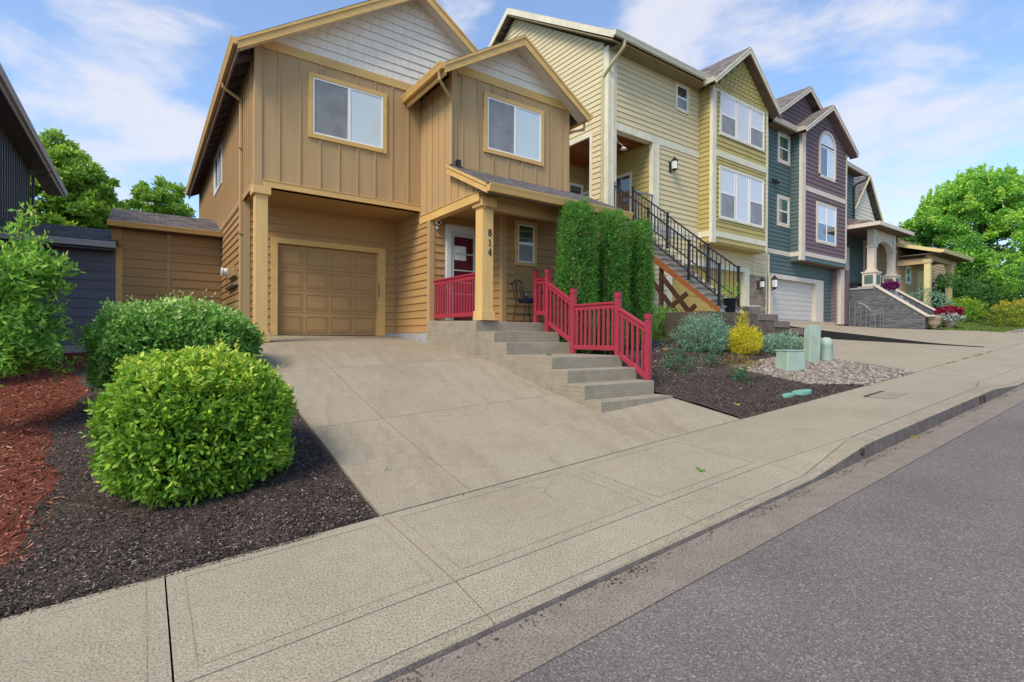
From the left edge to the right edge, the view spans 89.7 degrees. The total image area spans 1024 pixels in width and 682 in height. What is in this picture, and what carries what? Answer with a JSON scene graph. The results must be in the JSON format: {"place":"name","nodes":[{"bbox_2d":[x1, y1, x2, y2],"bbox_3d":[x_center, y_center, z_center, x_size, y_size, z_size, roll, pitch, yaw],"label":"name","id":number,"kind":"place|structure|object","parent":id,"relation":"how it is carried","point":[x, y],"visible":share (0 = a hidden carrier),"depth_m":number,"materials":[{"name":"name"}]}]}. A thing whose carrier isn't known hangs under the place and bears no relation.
{"place":"outdoors","nodes":[
{"label":"outdoors","id":0,"kind":"place"},
{"bbox_2d":[257,335,668,516],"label":"driveway","id":1,"kind":"structure","parent":0,"point":[424,423],"depth_m":6.75,"materials":[{"name":"concrete"}]},
{"bbox_2d":[0,343,1023,681],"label":"sidewalk","id":2,"kind":"structure","parent":0,"point":[260,599],"depth_m":3.52,"materials":[{"name":"concrete"}]},
{"bbox_2d":[0,441,752,681],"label":"tooled margins","id":3,"kind":"object","parent":2,"relation":"on","point":[356,607],"visible":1,"depth_m":3.33,"materials":[{"name":"concrete"}]},
{"bbox_2d":[867,391,907,398],"bbox_3d":[6.459,0.928,8.865,0.730,0.055,0.370,0,0,-36],"label":"meter cover","id":4,"kind":"object","parent":2,"relation":"on","point":[887,395],"visible":1,"depth_m":8.84,"materials":[{"name":"concrete"}]},
{"bbox_2d":[0,0,1023,302],"label":"sky","id":5,"kind":"structure","parent":0,"point":[925,92],"materials":[{"name":"blue"}]},
{"bbox_2d":[164,312,998,598],"bbox_3d":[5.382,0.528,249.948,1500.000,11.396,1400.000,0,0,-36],"label":"ground","id":6,"kind":"structure","parent":0,"point":[701,405],"depth_m":8.23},
{"bbox_2d":[0,63,67,221],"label":"charcoal house","id":7,"kind":"structure","parent":6,"relation":"on","point":[24,155],"depth_m":14.44,"materials":[{"name":"paint"}]},
{"bbox_2d":[0,352,97,581],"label":"red mulch bed","id":8,"kind":"object","parent":6,"relation":"on","point":[28,439],"visible":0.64,"depth_m":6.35,"materials":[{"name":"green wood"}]},
{"bbox_2d":[0,202,84,386],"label":"shrub","id":9,"kind":"object","parent":8,"relation":"on","point":[26,269],"visible":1,"depth_m":6.37,"materials":[{"name":"green plant"}]},
{"bbox_2d":[0,219,117,353],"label":"blue shed","id":10,"kind":"structure","parent":6,"relation":"on","point":[92,251],"depth_m":12.93,"materials":[{"name":"wood"}]},
{"bbox_2d":[30,127,133,290],"bbox_3d":[-24.973,-5.644,27.589,8.680,11.963,8.728,0,0,-36],"label":"yard tree","id":11,"kind":"object","parent":6,"relation":"on","point":[70,160],"visible":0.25,"depth_m":27.02,"materials":[{"name":"green plant"}]},
{"bbox_2d":[45,183,132,301],"bbox_3d":[-23.666,-4.262,29.211,6.320,9.196,5.970,0,0,19],"label":"yard tree","id":12,"kind":"object","parent":6,"relation":"on","point":[68,217],"visible":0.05,"depth_m":28.09,"materials":[{"name":"green plant"}]},
{"bbox_2d":[121,175,196,217],"bbox_3d":[-23.273,-5.378,34.137,7.237,11.380,7.059,0,0,-36],"label":"yard tree","id":13,"kind":"object","parent":6,"relation":"on","point":[162,198],"visible":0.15,"depth_m":32.98,"materials":[{"name":"green plant"}]},
{"bbox_2d":[107,208,222,307],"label":"tan shed","id":14,"kind":"structure","parent":6,"relation":"on","point":[159,255],"depth_m":13.99,"materials":[{"name":"paint"}]},
{"bbox_2d":[0,339,378,618],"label":"dark mulch bed","id":15,"kind":"object","parent":6,"relation":"on","point":[130,509],"visible":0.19,"depth_m":4.19,"materials":[{"name":"brown wood"}]},
{"bbox_2d":[68,289,267,394],"bbox_3d":[-5.055,0.043,7.803,2.541,1.693,2.121,0,0,-36],"label":"clipped shrub","id":16,"kind":"object","parent":15,"relation":"on","point":[119,330],"visible":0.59,"depth_m":7.18,"materials":[{"name":"green plant"}]},
{"bbox_2d":[0,395,374,621],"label":"dark bark","id":17,"kind":"object","parent":15,"relation":"on","point":[29,601],"visible":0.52,"depth_m":3.94,"materials":[{"name":"brown wood"}]},
{"bbox_2d":[77,338,298,509],"bbox_3d":[-2.939,0.757,4.850,1.759,1.588,1.742,0,0,-36],"label":"clipped shrub","id":18,"kind":"object","parent":15,"relation":"on","point":[191,422],"visible":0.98,"depth_m":4.35,"materials":[{"name":"green plant"}]},
{"bbox_2d":[185,0,632,343],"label":"tan house","id":19,"kind":"structure","parent":6,"relation":"on","point":[371,168],"depth_m":11.98,"materials":[{"name":"paint"}]},
{"bbox_2d":[214,142,221,196],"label":"window","id":20,"kind":"structure","parent":19,"relation":"in","point":[218,158],"depth_m":15.22,"materials":[{"name":"white plastic"}]},
{"bbox_2d":[278,244,379,335],"bbox_3d":[-4.466,-1.204,12.682,2.455,2.130,0.185,0,0,-36],"label":"garage door","id":21,"kind":"structure","parent":19,"relation":"in","point":[321,291],"depth_m":12.65,"materials":[{"name":"brown paint"}]},
{"bbox_2d":[308,71,386,153],"bbox_3d":[-3.605,-5.018,11.405,1.740,1.380,0.050,0,0,-36],"label":"window","id":22,"kind":"structure","parent":19,"relation":"in","point":[341,112],"depth_m":11.37,"materials":[{"name":"glass"}]},
{"bbox_2d":[433,273,474,317],"bbox_3d":[-1.253,-0.968,11.318,0.085,0.895,1.851,0,0,-37],"label":"porch railing","id":23,"kind":"object","parent":19,"relation":"attached to","point":[467,303],"visible":0.89,"depth_m":11.27,"materials":[{"name":"red paint"}]},
{"bbox_2d":[445,223,475,320],"bbox_3d":[-1.190,-1.646,12.501,0.970,2.310,0.050,0,0,-36],"label":"front door","id":24,"kind":"structure","parent":19,"relation":"in","point":[460,240],"depth_m":12.44,"materials":[{"name":"paint"}]},
{"bbox_2d":[483,91,543,166],"bbox_3d":[0.075,-4.953,12.124,1.740,1.360,0.050,0,0,-36],"label":"window","id":25,"kind":"structure","parent":19,"relation":"in","point":[514,130],"depth_m":12.09,"materials":[{"name":"glass"}]},
{"bbox_2d":[514,220,536,266],"bbox_3d":[0.337,-2.331,12.334,0.654,1.066,0.050,0,0,-36],"label":"window","id":26,"kind":"structure","parent":19,"relation":"in","point":[525,250],"depth_m":12.33,"materials":[{"name":"glass"}]},
{"bbox_2d":[428,321,672,412],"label":"front steps","id":27,"kind":"structure","parent":6,"relation":"on","point":[602,383],"depth_m":8.99,"materials":[{"name":"concrete"}]},
{"bbox_2d":[510,280,541,322],"bbox_3d":[0.310,-0.899,11.693,0.614,0.964,0.441,0,0,-36],"label":"porch chair","id":28,"kind":"object","parent":27,"relation":"on","point":[525,300],"visible":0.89,"depth_m":11.59,"materials":[{"name":"black metal"}]},
{"bbox_2d":[533,268,651,379],"bbox_3d":[1.426,-0.250,10.026,0.104,2.610,3.184,0,0,-36],"label":"stair railing","id":29,"kind":"object","parent":27,"relation":"on","point":[644,371],"visible":0.98,"depth_m":9.80,"materials":[{"name":"red paint"}]},
{"bbox_2d":[166,385,977,681],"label":"road base","id":30,"kind":"object","parent":6,"relation":"on","point":[170,640],"depth_m":3.00,"materials":[{"name":"grey concrete"}]},
{"bbox_2d":[336,379,1023,681],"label":"kerb","id":31,"kind":"structure","parent":30,"relation":"on","point":[871,442],"depth_m":3.88,"materials":[{"name":"concrete"}]},
{"bbox_2d":[860,448,864,454],"bbox_3d":[3.966,1.251,5.828,0.084,0.082,0.025,0,0,-36],"label":"drain hole","id":32,"kind":"object","parent":31,"relation":"attached to","point":[862,451],"visible":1,"depth_m":5.81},
{"bbox_2d":[389,384,1023,681],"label":"gutter pan","id":33,"kind":"object","parent":30,"relation":"on","point":[526,648],"visible":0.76,"depth_m":3.42,"materials":[{"name":"concrete"}]},
{"bbox_2d":[393,388,1020,681],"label":"gutter grit","id":34,"kind":"object","parent":33,"relation":"on","point":[631,569],"visible":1,"depth_m":3.60,"materials":[{"name":"gravel"}]},
{"bbox_2d":[488,8,782,330],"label":"yellow house","id":35,"kind":"structure","parent":6,"relation":"on","point":[653,111],"depth_m":19.06,"materials":[{"name":"paint"}]},
{"bbox_2d":[569,182,582,193],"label":"window","id":36,"kind":"structure","parent":35,"relation":"in","point":[571,185],"depth_m":20.43,"materials":[{"name":"white plastic"}]},
{"bbox_2d":[616,171,631,220],"bbox_3d":[4.029,-5.105,19.190,0.040,2.150,1.130,0,0,-36],"label":"front door","id":37,"kind":"structure","parent":35,"relation":"in","point":[624,181],"depth_m":18.99,"materials":[{"name":"beige paint"}]},
{"bbox_2d":[669,156,677,172],"bbox_3d":[5.786,-6.319,18.407,0.262,0.588,0.331,0,0,-36],"label":"wall lantern","id":38,"kind":"object","parent":35,"relation":"attached to","point":[673,164],"depth_m":18.33,"materials":[{"name":"white glass"}]},
{"bbox_2d":[675,81,688,114],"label":"window","id":39,"kind":"structure","parent":35,"relation":"in","point":[681,91],"depth_m":18.87,"materials":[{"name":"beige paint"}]},
{"bbox_2d":[672,266,740,312],"bbox_3d":[7.623,-1.357,20.135,4.750,2.980,0.055,0,0,-36],"label":"garage door","id":40,"kind":"structure","parent":35,"relation":"in","point":[691,298],"depth_m":19.92,"materials":[{"name":"yellow paint"}]},
{"bbox_2d":[719,165,763,228],"bbox_3d":[9.057,-5.601,20.218,3.170,2.020,0.050,0,0,-36],"label":"window","id":41,"kind":"structure","parent":35,"relation":"in","point":[749,188],"depth_m":20.17,"materials":[{"name":"white glass"}]},
{"bbox_2d":[719,91,764,152],"bbox_3d":[9.072,-8.551,20.202,3.170,1.620,0.050,0,0,-36],"label":"window","id":42,"kind":"structure","parent":35,"relation":"in","point":[739,120],"depth_m":20.14,"materials":[{"name":"white glass"}]},
{"bbox_2d":[757,277,764,289],"bbox_3d":[10.572,-2.440,21.815,0.242,0.541,0.305,0,0,-36],"label":"wall lantern","id":43,"kind":"object","parent":35,"relation":"attached to","point":[761,283],"depth_m":21.76,"materials":[{"name":"white glass"}]},
{"bbox_2d":[665,307,803,348],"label":"retaining wall","id":44,"kind":"structure","parent":6,"relation":"on","point":[767,323],"depth_m":14.07,"materials":[{"name":"grey concrete"}]},
{"bbox_2d":[615,224,741,333],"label":"entry stairs","id":45,"kind":"structure","parent":44,"relation":"on","point":[663,261],"depth_m":15.00,"materials":[{"name":"orange wood"}]},
{"bbox_2d":[614,182,721,304],"bbox_3d":[4.445,-3.078,15.328,0.120,4.220,3.940,0,0,-36],"label":"stair handrail","id":46,"kind":"object","parent":45,"relation":"on","point":[689,245],"visible":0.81,"depth_m":14.66,"materials":[{"name":"black metal"}]},
{"bbox_2d":[630,187,740,306],"bbox_3d":[5.193,-3.077,15.864,0.120,4.220,3.940,0,0,-36],"label":"stair handrail","id":47,"kind":"object","parent":45,"relation":"on","point":[708,259],"visible":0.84,"depth_m":15.39,"materials":[{"name":"black metal"}]},
{"bbox_2d":[722,281,741,312],"bbox_3d":[5.968,-1.204,14.030,0.531,0.871,0.542,0,0,14],"label":"plant pot","id":48,"kind":"object","parent":44,"relation":"on","point":[730,303],"visible":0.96,"depth_m":13.91,"materials":[{"name":"plastic"}]},
{"bbox_2d":[742,306,760,313],"bbox_3d":[6.948,-0.896,14.939,0.520,0.235,0.520,0,0,-36],"label":"plant pot","id":49,"kind":"object","parent":44,"relation":"on","point":[752,309],"visible":0.8,"depth_m":14.76,"materials":[{"name":"white ceramic"}]},
{"bbox_2d":[589,338,914,418],"bbox_3d":[4.595,0.442,11.723,7.030,1.378,5.505,0,0,-36],"label":"bark bed","id":50,"kind":"object","parent":6,"relation":"on","point":[721,371],"visible":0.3,"depth_m":9.29,"materials":[{"name":"brown wood"}]},
{"bbox_2d":[552,196,600,353],"bbox_3d":[1.366,-1.291,10.877,0.950,3.492,0.911,0,0,-36],"label":"arborvitae","id":51,"kind":"object","parent":50,"relation":"on","point":[572,243],"visible":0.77,"depth_m":10.67,"materials":[{"name":"green plant"}]},
{"bbox_2d":[591,207,633,354],"bbox_3d":[2.205,-1.288,11.473,0.893,3.408,0.888,0,0,-36],"label":"arborvitae","id":52,"kind":"object","parent":50,"relation":"on","point":[612,242],"visible":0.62,"depth_m":11.27,"materials":[{"name":"green plant"}]},
{"bbox_2d":[622,217,655,350],"bbox_3d":[2.948,-1.292,12.065,0.833,3.215,0.813,0,0,-36],"label":"arborvitae","id":53,"kind":"object","parent":50,"relation":"on","point":[641,269],"visible":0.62,"depth_m":11.85,"materials":[{"name":"green plant"}]},
{"bbox_2d":[622,352,710,366],"bbox_3d":[2.971,0.433,10.958,3.390,0.389,0.681,0,0,-36],"label":"block edging","id":54,"kind":"object","parent":50,"relation":"on","point":[658,355],"visible":0.23,"depth_m":11.51,"materials":[{"name":"concrete"}]},
{"bbox_2d":[658,339,700,372],"bbox_3d":[3.308,0.330,10.154,0.794,0.722,0.998,0,0,13],"label":"rose bush","id":55,"kind":"object","parent":50,"relation":"on","point":[679,362],"visible":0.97,"depth_m":10.13,"materials":[{"name":"green plant"}]},
{"bbox_2d":[591,340,774,382],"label":"pebbles","id":56,"kind":"object","parent":50,"relation":"on","point":[654,344],"visible":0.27,"depth_m":12.04,"materials":[{"name":"stone"}]},
{"bbox_2d":[669,310,735,351],"bbox_3d":[4.610,-0.209,12.487,1.464,1.088,1.732,0,0,30],"label":"garden shrub","id":57,"kind":"object","parent":56,"relation":"on","point":[719,326],"visible":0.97,"depth_m":12.25,"materials":[{"name":"green plant"}]},
{"bbox_2d":[698,345,728,368],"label":"rose bush","id":58,"kind":"object","parent":50,"relation":"on","point":[712,364],"visible":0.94,"depth_m":10.82,"materials":[{"name":"green plant"}]},
{"bbox_2d":[717,352,761,382],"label":"rose bush","id":59,"kind":"object","parent":50,"relation":"on","point":[738,377],"visible":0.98,"depth_m":9.64,"materials":[{"name":"green plant"}]},
{"bbox_2d":[722,307,765,354],"bbox_3d":[5.568,-0.217,12.422,1.025,1.195,1.027,0,0,-36],"label":"garden shrub","id":60,"kind":"object","parent":50,"relation":"on","point":[747,334],"visible":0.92,"depth_m":12.26,"materials":[{"name":"yellow plant"}]},
{"bbox_2d":[760,329,803,354],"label":"garden shrub","id":61,"kind":"object","parent":50,"relation":"on","point":[775,342],"visible":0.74,"depth_m":12.44,"materials":[{"name":"green plant"}]},
{"bbox_2d":[782,393,794,397],"bbox_3d":[4.751,0.934,8.852,0.340,0.071,0.150,0,0,-36],"label":"valve lid","id":62,"kind":"object","parent":50,"relation":"on","point":[785,395],"visible":0.88,"depth_m":8.79,"materials":[{"name":"teal plastic"}]},
{"bbox_2d":[775,350,805,370],"bbox_3d":[5.928,0.473,10.959,0.525,0.570,0.339,0,0,-18],"label":"utility box","id":63,"kind":"object","parent":50,"relation":"on","point":[790,360],"visible":0.81,"depth_m":10.82,"materials":[{"name":"green paint"}]},
{"bbox_2d":[792,389,811,394],"bbox_3d":[5.120,0.907,9.092,0.520,0.082,0.240,0,0,-36],"label":"valve lid","id":64,"kind":"object","parent":50,"relation":"on","point":[803,392],"visible":0.87,"depth_m":9.01,"materials":[{"name":"teal plastic"}]},
{"bbox_2d":[803,325,820,361],"bbox_3d":[6.931,0.134,11.903,0.502,1.010,0.342,0,0,-16],"label":"utility pedestal","id":65,"kind":"object","parent":50,"relation":"on","point":[812,340],"visible":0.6,"depth_m":11.84,"materials":[{"name":"green paint"}]},
{"bbox_2d":[730,357,913,385],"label":"river stones","id":66,"kind":"object","parent":50,"relation":"on","point":[833,371],"visible":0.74,"depth_m":10.81,"materials":[{"name":"grey gravel"}]},
{"bbox_2d":[820,337,832,360],"bbox_3d":[7.493,0.239,12.289,0.300,0.660,0.300,0,0,-36],"label":"utility bollard","id":67,"kind":"object","parent":50,"relation":"on","point":[826,349],"visible":0.78,"depth_m":12.17,"materials":[{"name":"green paint"}]},
{"bbox_2d":[767,86,913,325],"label":"teal house","id":68,"kind":"structure","parent":6,"relation":"on","point":[819,234],"depth_m":24.38,"materials":[{"name":"paint"}]},
{"bbox_2d":[771,274,777,290],"bbox_3d":[11.394,-2.548,22.420,0.315,0.706,0.398,0,0,-36],"label":"wall lantern","id":69,"kind":"object","parent":68,"relation":"attached to","point":[774,282],"depth_m":22.31,"materials":[{"name":"black metal"}]},
{"bbox_2d":[772,178,780,183],"bbox_3d":[11.613,-7.029,22.624,0.479,0.264,0.256,0,0,-36],"label":"flood light","id":70,"kind":"object","parent":68,"relation":"attached to","point":[775,181],"visible":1,"depth_m":22.57,"materials":[{"name":"black metal"}]},
{"bbox_2d":[777,194,789,228],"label":"window","id":71,"kind":"structure","parent":68,"relation":"in","point":[783,202],"depth_m":23.22,"materials":[{"name":"plastic"}]},
{"bbox_2d":[777,131,790,166],"bbox_3d":[12.258,-8.650,23.199,1.100,1.380,0.050,0,0,-36],"label":"window","id":72,"kind":"structure","parent":68,"relation":"in","point":[783,140],"depth_m":23.18,"materials":[{"name":"plastic"}]},
{"bbox_2d":[772,280,811,320],"bbox_3d":[13.009,-1.848,24.019,4.130,1.815,0.050,0,0,-36],"label":"garage door","id":73,"kind":"structure","parent":68,"relation":"in","point":[789,297],"depth_m":24.07,"materials":[{"name":"paint"}]},
{"bbox_2d":[816,201,836,246],"bbox_3d":[15.052,-5.569,24.626,2.090,1.930,0.050,0,0,-36],"label":"window","id":74,"kind":"structure","parent":68,"relation":"in","point":[826,215],"depth_m":24.60,"materials":[{"name":"glass"}]},
{"bbox_2d":[818,131,835,182],"bbox_3d":[15.105,-8.865,24.635,1.740,2.303,0.050,0,0,-36],"label":"arched window","id":75,"kind":"structure","parent":68,"relation":"in","point":[827,157],"depth_m":24.62,"materials":[{"name":"glass"}]},
{"bbox_2d":[845,247,848,269],"bbox_3d":[17.489,-4.006,27.359,1.900,2.100,0.050,0,0,-36],"label":"entry door","id":76,"kind":"structure","parent":68,"relation":"in","point":[847,263],"depth_m":27.76,"materials":[{"name":"white"}]},
{"bbox_2d":[781,175,973,311],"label":"sand house","id":77,"kind":"structure","parent":6,"relation":"on","point":[920,267],"depth_m":29.43,"materials":[{"name":"paint"}]},
{"bbox_2d":[905,266,910,283],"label":"window","id":78,"kind":"structure","parent":77,"relation":"in","point":[908,273],"depth_m":29.39,"materials":[{"name":"glass"}]},
{"bbox_2d":[933,272,960,287],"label":"hanging plant","id":79,"kind":"object","parent":77,"relation":"hanging from","point":[941,281],"visible":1,"depth_m":27.94,"materials":[{"name":"green plant"}]},
{"bbox_2d":[790,326,982,346],"bbox_3d":[13.092,-0.137,19.412,0.100,1.279,7.100,0,0,-36],"label":"edge strip","id":80,"kind":"object","parent":6,"relation":"on","point":[841,335],"visible":0.28,"depth_m":19.25,"materials":[{"name":"black dark soil"}]},
{"bbox_2d":[847,282,937,328],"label":"ledgestone stair wall","id":81,"kind":"structure","parent":6,"relation":"on","point":[899,313],"depth_m":25.65,"materials":[{"name":"stone"}]},
{"bbox_2d":[887,290,938,329],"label":"stone stairs","id":82,"kind":"structure","parent":6,"relation":"on","point":[895,293],"depth_m":26.72,"materials":[{"name":"stone"}]},
{"bbox_2d":[881,280,900,289],"bbox_3d":[19.543,-2.875,26.564,1.190,0.572,0.802,0,0,-36],"label":"purple flower bed","id":83,"kind":"object","parent":82,"relation":"on","point":[891,285],"visible":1,"depth_m":26.37,"materials":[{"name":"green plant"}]},
{"bbox_2d":[894,289,940,329],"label":"stair wall","id":84,"kind":"structure","parent":6,"relation":"on","point":[922,306],"depth_m":26.54,"materials":[{"name":"grey paint"}]},
{"bbox_2d":[899,233,957,263],"bbox_3d":[29.936,-5.194,39.150,6.745,6.495,6.521,0,0,-36],"label":"garden tree","id":85,"kind":"object","parent":6,"relation":"on","point":[917,239],"visible":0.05,"depth_m":37.48,"materials":[{"name":"green plant"}]},
{"bbox_2d":[898,162,1023,299],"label":"maple tree","id":86,"kind":"object","parent":6,"relation":"on","point":[948,212],"visible":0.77,"depth_m":35.25,"materials":[{"name":"green plant"}]},
{"bbox_2d":[931,275,1002,318],"bbox_3d":[26.956,-2.582,31.075,4.289,2.729,4.169,0,0,-36],"label":"evergreen shrub","id":87,"kind":"object","parent":6,"relation":"on","point":[962,291],"visible":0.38,"depth_m":29.90,"materials":[{"name":"green plant"}]},
{"bbox_2d":[954,257,1023,307],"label":"evergreen shrub","id":88,"kind":"object","parent":6,"relation":"on","point":[978,270],"visible":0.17,"depth_m":33.65,"materials":[{"name":"green plant"}]},
{"bbox_2d":[961,276,1023,318],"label":"evergreen shrub","id":89,"kind":"object","parent":6,"relation":"on","point":[1009,296],"visible":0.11,"depth_m":31.17,"materials":[{"name":"green plant"}]},
{"bbox_2d":[625,334,670,342],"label":"side lawn","id":90,"kind":"structure","parent":0,"point":[661,339],"depth_m":13.89,"materials":[{"name":"green plant"}]},
{"bbox_2d":[640,304,684,336],"bbox_3d":[4.165,-0.584,14.793,1.830,1.053,1.834,0,0,-36],"label":"garden shrub","id":91,"kind":"object","parent":90,"relation":"on","point":[660,317],"visible":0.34,"depth_m":14.46,"materials":[{"name":"green plant"}]},
{"bbox_2d":[605,398,739,438],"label":"path","id":92,"kind":"structure","parent":0,"point":[671,418],"depth_m":7.42,"materials":[{"name":"concrete"}]},
{"bbox_2d":[514,401,1023,681],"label":"road","id":93,"kind":"structure","parent":0,"point":[913,571],"depth_m":3.03,"materials":[{"name":"grey asphalt"}]},
{"bbox_2d":[790,337,1003,371],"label":"driveway","id":94,"kind":"structure","parent":0,"point":[914,357],"depth_m":15.19,"materials":[{"name":"concrete"}]},
{"bbox_2d":[790,324,1023,347],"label":"driveway","id":95,"kind":"structure","parent":0,"point":[986,339],"depth_m":20.13,"materials":[{"name":"concrete"}]},
{"bbox_2d":[849,302,883,327],"bbox_3d":[17.781,-1.323,25.838,0.086,1.391,1.524,0,0,-34],"label":"bow handrail","id":96,"kind":"object","parent":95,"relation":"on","point":[866,315],"visible":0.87,"depth_m":25.82,"materials":[{"name":"grey metal"}]},
{"bbox_2d":[927,313,1023,331],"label":"lawn","id":97,"kind":"structure","parent":0,"point":[991,329],"depth_m":25.25,"materials":[{"name":"plant"}]},
{"bbox_2d":[907,286,954,321],"bbox_3d":[21.904,-1.921,27.221,2.320,2.014,2.387,0,0,21],"label":"garden shrub","id":98,"kind":"object","parent":97,"relation":"on","point":[938,294],"visible":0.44,"depth_m":26.91,"materials":[{"name":"green plant"}]},
{"bbox_2d":[942,295,988,322],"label":"garden shrub","id":99,"kind":"object","parent":97,"relation":"on","point":[974,306],"visible":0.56,"depth_m":27.67,"materials":[{"name":"green plant"}]},
{"bbox_2d":[978,251,1023,296],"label":"ornamental tree","id":100,"kind":"object","parent":97,"relation":"on","point":[1014,269],"visible":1,"depth_m":27.08,"materials":[{"name":"green plant"}]},
{"bbox_2d":[982,298,1023,326],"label":"garden shrub","id":101,"kind":"object","parent":97,"relation":"on","point":[1004,309],"visible":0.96,"depth_m":25.89,"materials":[{"name":"yellow plant"}]},
{"bbox_2d":[1007,328,1023,332],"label":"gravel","id":102,"kind":"structure","parent":0,"point":[1018,331],"depth_m":22.39,"materials":[{"name":"grey gravel"}]},
{"bbox_3d":[20.521,-0.175,24.411,2.600,0.500,1.070,0,0,-36],"label":"plinth slab","id":103,"kind":"object","parent":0,"visible":0},
{"bbox_2d":[926,317,942,329],"bbox_3d":[19.922,-0.778,24.302,0.680,0.700,0.680,0,0,-36],"label":"stone urn","id":104,"kind":"object","parent":103,"relation":"on","point":[933,323],"visible":0.82,"depth_m":24.13,"materials":[{"name":"beige stone"}]},
{"bbox_2d":[933,305,966,327],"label":"potted flowers","id":105,"kind":"object","parent":103,"relation":"on","point":[953,314],"visible":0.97,"depth_m":24.22,"materials":[{"name":"plant"}]}
]}

